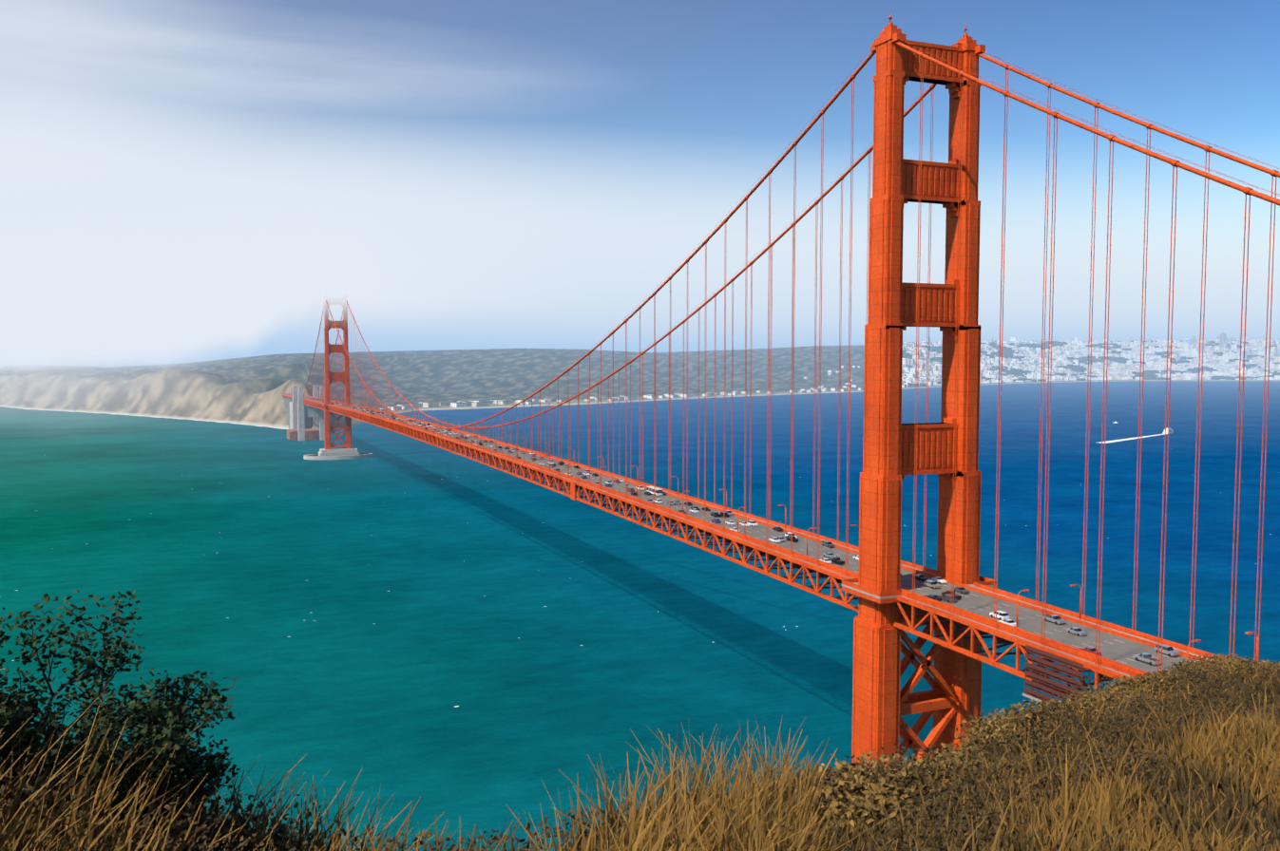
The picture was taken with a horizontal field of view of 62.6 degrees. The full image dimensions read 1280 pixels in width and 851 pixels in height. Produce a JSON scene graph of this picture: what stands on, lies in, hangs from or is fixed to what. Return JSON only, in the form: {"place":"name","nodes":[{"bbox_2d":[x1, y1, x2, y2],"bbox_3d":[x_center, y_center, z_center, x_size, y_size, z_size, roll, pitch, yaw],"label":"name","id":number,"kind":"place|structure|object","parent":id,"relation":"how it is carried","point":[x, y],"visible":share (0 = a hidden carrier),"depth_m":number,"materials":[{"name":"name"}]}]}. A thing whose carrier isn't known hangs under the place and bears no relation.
{"place":"outdoors","nodes":[
{"label":"outdoors","id":0,"kind":"place"},
{"bbox_2d":[0,0,474,374],"bbox_3d":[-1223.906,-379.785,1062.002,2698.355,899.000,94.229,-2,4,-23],"label":"fog bank","id":1,"kind":"structure","parent":0,"point":[82,287],"depth_m":1361.02,"materials":[{"name":"white"}]},
{"bbox_2d":[0,362,1279,850],"bbox_3d":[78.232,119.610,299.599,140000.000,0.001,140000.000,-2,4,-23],"label":"sea water","id":2,"kind":"structure","parent":0,"point":[452,640],"depth_m":674.68,"materials":[{"name":"teal liquid"}]},
{"bbox_2d":[5,406,288,429],"bbox_3d":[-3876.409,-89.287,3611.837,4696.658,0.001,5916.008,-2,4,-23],"label":"surf foam","id":3,"kind":"object","parent":2,"relation":"on","point":[171,418],"depth_m":2419.39,"materials":[{"name":"white"}]},
{"bbox_2d":[281,384,324,440],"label":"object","id":4,"kind":"object","parent":2,"relation":"in","point":[301,418],"depth_m":1813.90,"materials":[{"name":"concrete"}]},
{"bbox_2d":[303,447,372,459],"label":"tower pier","id":5,"kind":"structure","parent":2,"relation":"in","point":[344,453],"depth_m":1459.75,"materials":[{"name":"concrete"}]},
{"bbox_2d":[324,310,351,449],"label":"tower","id":6,"kind":"structure","parent":5,"relation":"on","point":[329,380],"depth_m":1464.55,"materials":[{"name":"metal"}]},
{"bbox_2d":[303,33,1279,671],"bbox_3d":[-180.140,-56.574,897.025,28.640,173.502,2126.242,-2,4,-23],"label":"suspension cables","id":7,"kind":"object","parent":6,"relation":"attached to","point":[356,377],"visible":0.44,"depth_m":269.28,"materials":[{"name":"metal"}]},
{"bbox_2d":[1099,427,1173,443],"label":"ferry boat","id":8,"kind":"object","parent":2,"relation":"on","point":[1171,431],"depth_m":1860.81,"materials":[{"name":"white"}]},
{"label":"tower pier","id":9,"kind":"object","parent":2,"relation":"in","visible":0},
{"bbox_2d":[851,11,985,767],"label":"tower","id":10,"kind":"structure","parent":9,"relation":"on","point":[882,704],"depth_m":288.13,"materials":[{"name":"orange metal"}]},
{"bbox_2d":[0,342,1279,436],"bbox_3d":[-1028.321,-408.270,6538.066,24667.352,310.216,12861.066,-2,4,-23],"label":"shore terrain","id":11,"kind":"structure","parent":0,"point":[247,391],"depth_m":4086.24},
{"bbox_2d":[380,332,1279,412],"bbox_3d":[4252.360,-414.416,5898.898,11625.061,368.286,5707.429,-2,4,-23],"label":"city buildings","id":12,"kind":"structure","parent":11,"relation":"on","point":[1224,344],"depth_m":7367.34,"materials":[{"name":"grey concrete"}]},
{"bbox_2d":[0,658,1279,850],"bbox_3d":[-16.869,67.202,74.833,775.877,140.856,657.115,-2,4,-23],"label":"headland hill","id":13,"kind":"structure","parent":0,"point":[1210,788],"depth_m":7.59,"materials":[{"name":"brown plant"}]},
{"bbox_2d":[0,587,302,850],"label":"bush","id":14,"kind":"object","parent":13,"relation":"on","point":[169,735],"depth_m":4.31,"materials":[{"name":"green plant"}]},
{"bbox_2d":[0,744,361,850],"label":"dry bush twigs","id":15,"kind":"object","parent":13,"relation":"on","point":[28,788],"visible":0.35,"depth_m":4.23,"materials":[{"name":"brown plant"}]},
{"bbox_2d":[303,661,1279,850],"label":"scrub shrubs","id":16,"kind":"object","parent":13,"relation":"on","point":[943,803],"visible":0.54,"depth_m":8.27,"materials":[{"name":"brown plant"}]},
{"bbox_2d":[725,651,1279,836],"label":"low shrubs","id":17,"kind":"object","parent":13,"relation":"on","point":[987,728],"visible":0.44,"depth_m":10.44,"materials":[{"name":"leaves"}]},
{"bbox_2d":[19,0,1279,362],"label":"sky","id":18,"kind":"structure","parent":0,"point":[573,155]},
{"bbox_2d":[303,398,1231,706],"bbox_3d":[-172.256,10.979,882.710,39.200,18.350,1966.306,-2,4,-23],"label":"bridge roadway","id":19,"kind":"structure","parent":0,"point":[1118,647],"depth_m":303.04,"materials":[{"name":"orange metal"}]},
{"bbox_2d":[310,399,1197,666],"bbox_3d":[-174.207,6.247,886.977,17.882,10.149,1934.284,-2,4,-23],"label":"traffic vehicles","id":20,"kind":"object","parent":19,"relation":"on","point":[1056,620],"visible":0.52,"depth_m":350.18,"materials":[{"name":"white metal"}]},
{"bbox_2d":[307,393,1258,660],"bbox_3d":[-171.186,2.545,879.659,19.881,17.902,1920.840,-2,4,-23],"label":"lamp posts","id":21,"kind":"object","parent":19,"relation":"on","point":[785,523],"visible":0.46,"depth_m":379.39,"materials":[{"name":"orange metal"}]}
]}

